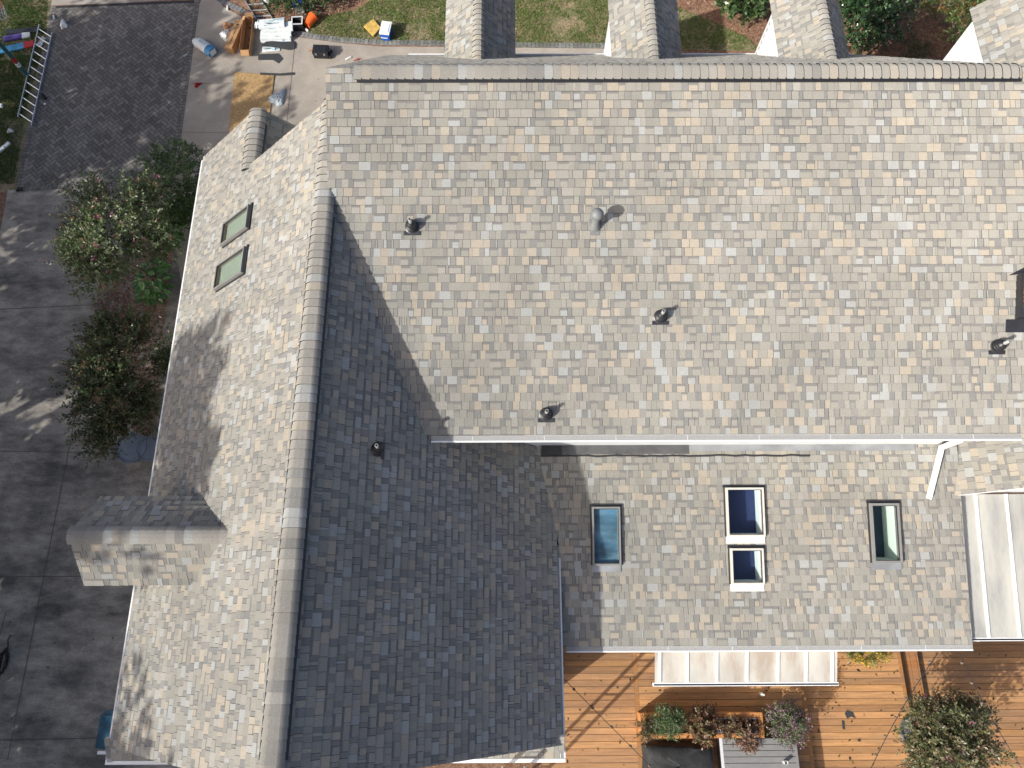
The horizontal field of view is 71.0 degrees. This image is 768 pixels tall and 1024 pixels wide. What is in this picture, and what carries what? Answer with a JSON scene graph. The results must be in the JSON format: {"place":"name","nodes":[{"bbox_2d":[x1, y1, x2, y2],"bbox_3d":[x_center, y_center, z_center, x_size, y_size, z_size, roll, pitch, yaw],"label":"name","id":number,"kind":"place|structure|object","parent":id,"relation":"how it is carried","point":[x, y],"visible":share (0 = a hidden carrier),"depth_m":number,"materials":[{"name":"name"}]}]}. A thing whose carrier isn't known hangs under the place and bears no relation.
{"place":"outdoors","nodes":[
{"label":"outdoors","id":0,"kind":"place"},
{"bbox_2d":[0,0,51,191],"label":"lawn","id":1,"kind":"structure","parent":0,"point":[5,187],"depth_m":22.17,"materials":[{"name":"plant"}]},
{"bbox_2d":[0,141,21,156],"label":"push broom","id":2,"kind":"object","parent":1,"relation":"on","point":[5,145],"visible":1,"depth_m":21.43,"materials":[{"name":"white plastic"}]},
{"bbox_2d":[0,0,27,75],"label":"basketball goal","id":3,"kind":"object","parent":1,"relation":"on","point":[13,59],"visible":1,"depth_m":21.51,"materials":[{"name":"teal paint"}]},
{"bbox_2d":[0,40,33,53],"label":"painted board","id":4,"kind":"object","parent":1,"relation":"on","point":[20,46],"visible":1,"depth_m":22.66,"materials":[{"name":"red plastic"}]},
{"bbox_2d":[3,32,30,41],"bbox_3d":[-15.747,-11.035,22.816,0.830,0.050,0.200,-13,72,-4],"label":"folded banner","id":5,"kind":"object","parent":1,"relation":"on","point":[18,36],"visible":1,"depth_m":22.79,"materials":[{"name":"purple fabric"}]},
{"bbox_2d":[5,27,39,34],"bbox_3d":[-15.610,-11.265,22.894,1.040,0.050,0.180,-5,71,-2],"label":"black board","id":6,"kind":"object","parent":1,"relation":"on","point":[22,30],"visible":1,"depth_m":22.87,"materials":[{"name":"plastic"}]},
{"bbox_2d":[36,36,45,46],"bbox_3d":[-14.922,-10.861,22.764,0.192,0.010,0.422,17,72,6],"label":"plastic bag","id":7,"kind":"object","parent":1,"relation":"on","point":[41,42],"visible":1,"depth_m":22.75,"materials":[{"name":"white plastic"}]},
{"bbox_2d":[39,92,46,104],"bbox_3d":[-14.339,-8.732,21.937,0.120,0.240,0.295,-6,71,-2],"label":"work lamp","id":8,"kind":"object","parent":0,"point":[42,95],"visible":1,"depth_m":21.93,"materials":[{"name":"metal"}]},
{"bbox_2d":[16,0,199,191],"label":"paver driveway","id":9,"kind":"structure","parent":0,"point":[114,87],"depth_m":22.18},
{"bbox_2d":[17,24,52,126],"bbox_3d":[-14.822,-9.646,22.330,0.492,0.058,3.934,-2,71,-1],"label":"ladder","id":10,"kind":"object","parent":9,"relation":"on","point":[41,81],"visible":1,"depth_m":22.29,"materials":[{"name":"metal"}]},
{"bbox_2d":[60,19,67,28],"bbox_3d":[-14.363,-11.539,22.929,0.229,0.175,0.314,-21,73,-7],"label":"paper scrap","id":11,"kind":"object","parent":9,"relation":"on","point":[63,24],"visible":1,"depth_m":22.90,"materials":[{"name":"white paper"}]},
{"bbox_2d":[258,53,282,62],"bbox_3d":[-7.608,-10.252,22.599,0.803,0.012,0.394,0,71,0],"label":"felt piece","id":12,"kind":"object","parent":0,"point":[277,57],"visible":1,"depth_m":22.60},
{"bbox_2d":[0,0,974,767],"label":"ground","id":13,"kind":"structure","parent":0,"point":[708,8],"depth_m":23.06,"materials":[{"name":"green plant"}]},
{"bbox_2d":[0,183,180,767],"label":"old drive","id":14,"kind":"structure","parent":13,"relation":"on","point":[78,701],"depth_m":18.13,"materials":[{"name":"concrete"}]},
{"bbox_2d":[0,635,10,675],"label":"rope coil","id":15,"kind":"object","parent":14,"relation":"on","point":[5,651],"visible":1,"depth_m":16.85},
{"bbox_2d":[48,302,173,467],"bbox_3d":[-9.370,0.122,17.344,3.092,3.346,4.181,0,71,0],"label":"crape myrtle","id":16,"kind":"object","parent":14,"relation":"on","point":[100,365],"visible":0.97,"depth_m":16.62,"materials":[{"name":"green plant"}]},
{"bbox_2d":[40,165,186,306],"bbox_3d":[-9.886,-3.631,18.404,3.588,3.759,3.502,-43,76,-13],"label":"crape myrtle","id":17,"kind":"object","parent":14,"relation":"on","point":[83,243],"visible":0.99,"depth_m":17.42,"materials":[{"name":"green plant"}]},
{"bbox_2d":[115,432,146,462],"bbox_3d":[-9.639,1.665,18.323,0.800,0.420,0.800,0,71,0],"label":"planter pot","id":18,"kind":"object","parent":14,"relation":"on","point":[128,447],"visible":0.81,"depth_m":18.13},
{"bbox_2d":[136,435,156,461],"bbox_3d":[-9.159,1.684,18.318,0.660,0.420,0.660,0,71,0],"label":"planter pot","id":19,"kind":"object","parent":14,"relation":"on","point":[148,455],"visible":0.59,"depth_m":18.13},
{"bbox_2d":[131,257,175,305],"bbox_3d":[-9.768,-2.827,19.609,1.175,0.912,1.590,0,71,0],"label":"broadleaf plant","id":20,"kind":"object","parent":14,"relation":"on","point":[153,293],"visible":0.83,"depth_m":19.37,"materials":[{"name":"green plant"}]},
{"bbox_2d":[150,221,185,254],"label":"broadleaf plant","id":21,"kind":"object","parent":14,"relation":"on","point":[180,237],"visible":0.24,"depth_m":19.91,"materials":[{"name":"green plant"}]},
{"bbox_2d":[0,48,444,759],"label":"joint lines","id":22,"kind":"object","parent":14,"relation":"on","point":[56,512],"visible":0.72,"depth_m":17.50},
{"bbox_2d":[10,50,1022,767],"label":"fallen leaves","id":23,"kind":"object","parent":14,"relation":"on","point":[706,698],"visible":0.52,"depth_m":16.20,"materials":[{"name":"brown plant"}]},
{"bbox_2d":[51,0,160,4],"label":"concrete apron","id":24,"kind":"object","parent":13,"relation":"on","point":[63,2],"visible":1,"depth_m":23.34,"materials":[{"name":"beige concrete"}]},
{"bbox_2d":[120,136,203,234],"bbox_3d":[-9.656,-5.625,20.084,2.725,1.931,3.038,0,71,0],"label":"evergreen bush","id":25,"kind":"object","parent":13,"relation":"on","point":[186,202],"visible":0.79,"depth_m":19.92,"materials":[{"name":"green plant"}]},
{"bbox_2d":[244,0,272,19],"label":"ladder","id":26,"kind":"object","parent":13,"relation":"on","point":[259,10],"visible":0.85,"depth_m":23.18,"materials":[{"name":"metal"}]},
{"bbox_2d":[245,0,343,24],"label":"hedge","id":27,"kind":"object","parent":13,"relation":"on","point":[286,6],"visible":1,"depth_m":22.75,"materials":[{"name":"green plant"}]},
{"bbox_2d":[172,0,603,284],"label":"concrete drive","id":28,"kind":"structure","parent":13,"relation":"on","point":[208,104],"depth_m":22.44,"materials":[{"name":"beige concrete"}]},
{"bbox_2d":[192,38,216,56],"bbox_3d":[-9.704,-10.631,22.576,0.868,0.309,0.357,36,75,11],"label":"wrapped bag","id":29,"kind":"object","parent":28,"relation":"on","point":[205,47],"visible":1,"depth_m":22.45,"materials":[{"name":"plastic"}]},
{"bbox_2d":[219,29,230,41],"bbox_3d":[-9.144,-11.111,22.799,0.319,0.174,0.468,0,71,0],"label":"plastic bag","id":30,"kind":"object","parent":28,"relation":"on","point":[224,34],"visible":0.94,"depth_m":22.77,"materials":[{"name":"white plastic"}]},
{"bbox_2d":[223,22,231,29],"bbox_3d":[-9.118,-11.492,22.944,0.310,0.145,0.259,0,71,0],"label":"paper bag","id":31,"kind":"object","parent":28,"relation":"on","point":[226,25],"visible":1,"depth_m":22.93,"materials":[{"name":"brown paper"}]},
{"bbox_2d":[224,16,245,53],"bbox_3d":[-8.715,-11.053,22.700,0.292,0.333,1.228,11,72,4],"label":"cardboard box","id":32,"kind":"object","parent":28,"relation":"on","point":[232,43],"visible":0.99,"depth_m":22.61,"materials":[{"name":"brown cardboard"}]},
{"bbox_2d":[239,12,255,55],"bbox_3d":[-8.373,-11.064,22.733,0.308,0.280,1.682,-1,71,-1],"label":"cardboard box","id":33,"kind":"object","parent":28,"relation":"on","point":[247,39],"visible":0.96,"depth_m":22.79,"materials":[{"name":"brown cardboard"}]},
{"bbox_2d":[228,72,273,133],"bbox_3d":[-8.020,-8.579,22.017,1.270,0.022,2.454,0,71,0],"label":"plywood sheet","id":34,"kind":"object","parent":28,"relation":"on","point":[251,91],"visible":0.57,"depth_m":22.12,"materials":[{"name":"beige wood"}]},
{"bbox_2d":[260,72,292,75],"bbox_3d":[-7.340,-9.667,22.368,1.042,0.012,0.123,0,71,0],"label":"felt strip","id":35,"kind":"object","parent":34,"relation":"on","point":[280,74],"visible":1,"depth_m":22.36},
{"bbox_2d":[262,47,279,52],"bbox_3d":[-7.621,-10.609,22.707,0.559,0.036,0.206,-7,71,-2],"label":"shingle bundle","id":36,"kind":"object","parent":28,"relation":"on","point":[267,49],"visible":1,"depth_m":22.68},
{"bbox_2d":[268,89,284,106],"bbox_3d":[-7.244,-8.838,22.052,0.485,0.135,0.655,0,71,0],"label":"plastic bag","id":37,"kind":"object","parent":28,"relation":"on","point":[277,99],"visible":1,"depth_m":22.01,"materials":[{"name":"white plastic"}]},
{"bbox_2d":[261,36,291,42],"bbox_3d":[-7.492,-11.010,22.820,0.950,0.081,0.350,-1,71,-1],"label":"shingle bundle","id":38,"kind":"object","parent":28,"relation":"on","point":[290,40],"visible":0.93,"depth_m":22.74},
{"bbox_2d":[260,31,290,40],"bbox_3d":[-7.497,-11.068,22.758,0.950,0.081,0.350,-3,71,-1],"label":"shingle bundle","id":39,"kind":"object","parent":38,"relation":"on","point":[263,38],"visible":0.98,"depth_m":22.69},
{"bbox_2d":[261,30,291,35],"bbox_3d":[-7.456,-11.172,22.711,0.950,0.081,0.350,-2,71,-1],"label":"shingle bundle","id":40,"kind":"object","parent":39,"relation":"on","point":[287,33],"visible":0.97,"depth_m":22.65,"materials":[{"name":"white plastic"}]},
{"bbox_2d":[262,21,292,32],"bbox_3d":[-7.403,-11.276,22.664,0.950,0.081,0.350,-6,71,-2],"label":"shingle bundle","id":41,"kind":"object","parent":40,"relation":"on","point":[288,26],"visible":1,"depth_m":22.61,"materials":[{"name":"white plastic"}]},
{"bbox_2d":[254,17,284,29],"bbox_3d":[-7.645,-11.360,22.611,0.940,0.110,0.362,-7,71,-2],"label":"shingle bundle","id":42,"kind":"object","parent":41,"relation":"on","point":[261,24],"visible":1,"depth_m":22.57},
{"bbox_2d":[261,41,294,49],"bbox_3d":[-7.397,-10.731,22.699,1.057,0.080,0.360,0,71,0],"label":"felt strip","id":43,"kind":"object","parent":28,"relation":"on","point":[287,45],"visible":1,"depth_m":22.69,"materials":[{"name":"grey fabric"}]},
{"bbox_2d":[312,44,332,58],"bbox_3d":[-5.944,-10.415,22.514,0.565,0.291,0.335,3,71,1],"label":"tool case","id":44,"kind":"object","parent":28,"relation":"on","point":[321,51],"visible":1,"depth_m":22.41,"materials":[{"name":"black plastic"}]},
{"bbox_2d":[96,0,970,436],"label":"mulch","id":45,"kind":"object","parent":13,"relation":"on","point":[274,14],"visible":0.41,"depth_m":22.71,"materials":[{"name":"brown wood"}]},
{"bbox_2d":[291,16,304,30],"bbox_3d":[-6.813,-11.471,22.870,0.360,0.308,0.330,-3,71,-1],"label":"storage tub","id":46,"kind":"object","parent":45,"relation":"on","point":[297,23],"visible":1,"depth_m":22.82,"materials":[{"name":"black plastic"}]},
{"bbox_2d":[293,0,303,14],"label":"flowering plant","id":47,"kind":"object","parent":45,"relation":"on","point":[296,9],"visible":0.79,"depth_m":22.97,"materials":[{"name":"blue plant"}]},
{"bbox_2d":[304,12,317,27],"bbox_3d":[-6.446,-11.614,22.906,0.329,0.331,0.416,31,74,10],"label":"bucket","id":48,"kind":"object","parent":45,"relation":"on","point":[311,20],"visible":1,"depth_m":22.82,"materials":[{"name":"orange plastic"}]},
{"bbox_2d":[542,647,638,767],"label":"deck","id":49,"kind":"structure","parent":13,"relation":"on","point":[583,673],"depth_m":16.03,"materials":[{"name":"brown wood"}]},
{"bbox_2d":[714,0,769,25],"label":"leafy shrub","id":50,"kind":"object","parent":13,"relation":"on","point":[735,6],"visible":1,"depth_m":22.41,"materials":[{"name":"green plant"}]},
{"bbox_2d":[632,651,923,767],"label":"deck step","id":51,"kind":"object","parent":13,"relation":"on","point":[909,668],"visible":0.21,"depth_m":16.42,"materials":[{"name":"brown wood"}]},
{"bbox_2d":[637,652,809,767],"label":"deck","id":52,"kind":"structure","parent":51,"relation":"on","point":[685,697],"depth_m":16.14,"materials":[{"name":"brown wood"}]},
{"bbox_2d":[641,740,713,767],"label":"covered grill","id":53,"kind":"object","parent":52,"relation":"on","point":[669,754],"visible":0.94,"depth_m":15.27,"materials":[{"name":"black fabric"}]},
{"bbox_2d":[637,711,764,738],"bbox_3d":[4.102,7.443,15.712,2.640,0.538,0.500,0,71,0],"label":"wooden planter","id":54,"kind":"object","parent":52,"relation":"on","point":[758,717],"visible":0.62,"depth_m":15.53,"materials":[{"name":"brown wood"}]},
{"bbox_2d":[629,708,656,746],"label":"heather plant","id":55,"kind":"object","parent":54,"relation":"in","point":[650,723],"visible":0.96,"depth_m":15.27,"materials":[{"name":"brown plant"}]},
{"bbox_2d":[649,701,690,743],"bbox_3d":[3.361,7.209,15.280,0.938,0.857,0.842,0,71,0],"label":"rosemary bush","id":56,"kind":"object","parent":54,"relation":"in","point":[674,721],"visible":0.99,"depth_m":15.17,"materials":[{"name":"green plant"}]},
{"bbox_2d":[683,702,721,749],"bbox_3d":[4.066,7.229,15.305,0.811,0.728,0.932,36,75,11],"label":"coleus plant","id":57,"kind":"object","parent":54,"relation":"in","point":[700,732],"visible":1,"depth_m":15.20,"materials":[{"name":"brown plant"}]},
{"bbox_2d":[717,714,764,743],"bbox_3d":[4.914,7.414,15.443,1.004,0.566,0.635,0,71,0],"label":"coleus plant","id":58,"kind":"object","parent":54,"relation":"in","point":[731,725],"visible":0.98,"depth_m":15.38,"materials":[{"name":"brown plant"}]},
{"bbox_2d":[730,723,762,755],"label":"coleus plant","id":59,"kind":"object","parent":54,"relation":"in","point":[751,745],"visible":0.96,"depth_m":15.24,"materials":[{"name":"brown plant"}]},
{"bbox_2d":[716,737,798,767],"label":"table","id":60,"kind":"object","parent":52,"relation":"on","point":[770,753],"visible":0.81,"depth_m":15.35,"materials":[{"name":"grey paint"}]},
{"bbox_2d":[768,709,790,733],"bbox_3d":[5.895,7.431,15.910,0.540,0.500,0.540,0,71,0],"label":"planter pot","id":61,"kind":"object","parent":52,"relation":"on","point":[776,720],"visible":0.18,"depth_m":15.72,"materials":[{"name":"black plastic"}]},
{"bbox_2d":[762,695,812,752],"bbox_3d":[5.935,7.263,15.347,1.176,1.039,1.104,0,71,0],"label":"lavender bush","id":62,"kind":"object","parent":61,"relation":"in","point":[796,721],"visible":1,"depth_m":15.28,"materials":[{"name":"green plant"}]},
{"bbox_2d":[900,718,913,742],"bbox_3d":[8.948,7.812,16.148,0.660,0.460,0.660,0,71,0],"label":"planter pot","id":63,"kind":"object","parent":51,"relation":"on","point":[902,726],"visible":0.1,"depth_m":16.00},
{"bbox_2d":[805,651,914,767],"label":"deck","id":64,"kind":"structure","parent":13,"relation":"on","point":[859,697],"depth_m":16.17,"materials":[{"name":"brown wood"}]},
{"bbox_2d":[845,710,854,717],"bbox_3d":[7.612,7.442,16.167,0.230,0.008,0.170,0,71,0],"label":"shingle scrap","id":65,"kind":"object","parent":64,"relation":"on","point":[848,714],"visible":1,"depth_m":16.16,"materials":[{"name":"grey"}]},
{"bbox_2d":[843,651,893,669],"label":"marigold plant","id":66,"kind":"object","parent":64,"relation":"on","point":[871,659],"visible":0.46,"depth_m":16.12,"materials":[{"name":"yellow plant"}]},
{"bbox_2d":[892,686,1017,767],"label":"round tree","id":67,"kind":"object","parent":64,"relation":"on","point":[961,723],"visible":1,"depth_m":14.33,"materials":[{"name":"green plant"}]},
{"bbox_2d":[838,0,921,54],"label":"holly bush","id":68,"kind":"object","parent":13,"relation":"on","point":[855,8],"visible":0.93,"depth_m":21.39,"materials":[{"name":"green plant"}]},
{"bbox_2d":[897,36,938,58],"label":"shrub","id":69,"kind":"object","parent":13,"relation":"on","point":[917,48],"visible":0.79,"depth_m":22.10,"materials":[{"name":"green plant"}]},
{"bbox_2d":[912,0,985,42],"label":"nandina bush","id":70,"kind":"object","parent":13,"relation":"on","point":[963,6],"visible":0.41,"depth_m":21.68,"materials":[{"name":"green plant"}]},
{"bbox_2d":[917,637,1023,767],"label":"deck","id":71,"kind":"structure","parent":13,"relation":"on","point":[1000,670],"depth_m":16.71,"materials":[{"name":"brown wood"}]},
{"bbox_2d":[306,0,756,50],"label":"lawn","id":72,"kind":"structure","parent":0,"point":[556,22],"depth_m":23.08,"materials":[{"name":"plant"}]},
{"bbox_2d":[364,19,379,36],"bbox_3d":[-4.432,-11.386,22.952,0.401,0.060,0.555,-38,75,-12],"label":"foam slab","id":73,"kind":"object","parent":72,"relation":"on","point":[372,27],"depth_m":22.92,"materials":[{"name":"yellow plastic"}]},
{"bbox_2d":[379,21,392,40],"bbox_3d":[-3.991,-11.148,22.740,0.320,0.350,0.562,7,71,2],"label":"cooler","id":74,"kind":"object","parent":72,"relation":"on","point":[385,31],"visible":1,"depth_m":22.61,"materials":[{"name":"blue plastic"}]},
{"bbox_2d":[217,0,604,47],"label":"paver edging","id":75,"kind":"object","parent":72,"relation":"on","point":[237,8],"visible":0.57,"depth_m":22.81,"materials":[{"name":"grey concrete"}]},
{"bbox_2d":[66,0,1023,767],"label":"house","id":76,"kind":"structure","parent":0,"point":[502,374],"depth_m":12.08,"materials":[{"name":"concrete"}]},
{"bbox_2d":[565,680,651,767],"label":"string lights","id":77,"kind":"object","parent":76,"relation":"hanging from","point":[611,727],"visible":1,"depth_m":13.82,"materials":[{"name":"black plastic"}]},
{"bbox_2d":[871,653,937,767],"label":"string lights","id":78,"kind":"object","parent":76,"relation":"hanging from","point":[896,717],"visible":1,"depth_m":14.07,"materials":[{"name":"black plastic"}]},
{"bbox_2d":[959,653,1021,767],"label":"string lights","id":79,"kind":"object","parent":76,"relation":"hanging from","point":[992,722],"visible":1,"depth_m":14.04,"materials":[{"name":"black plastic"}]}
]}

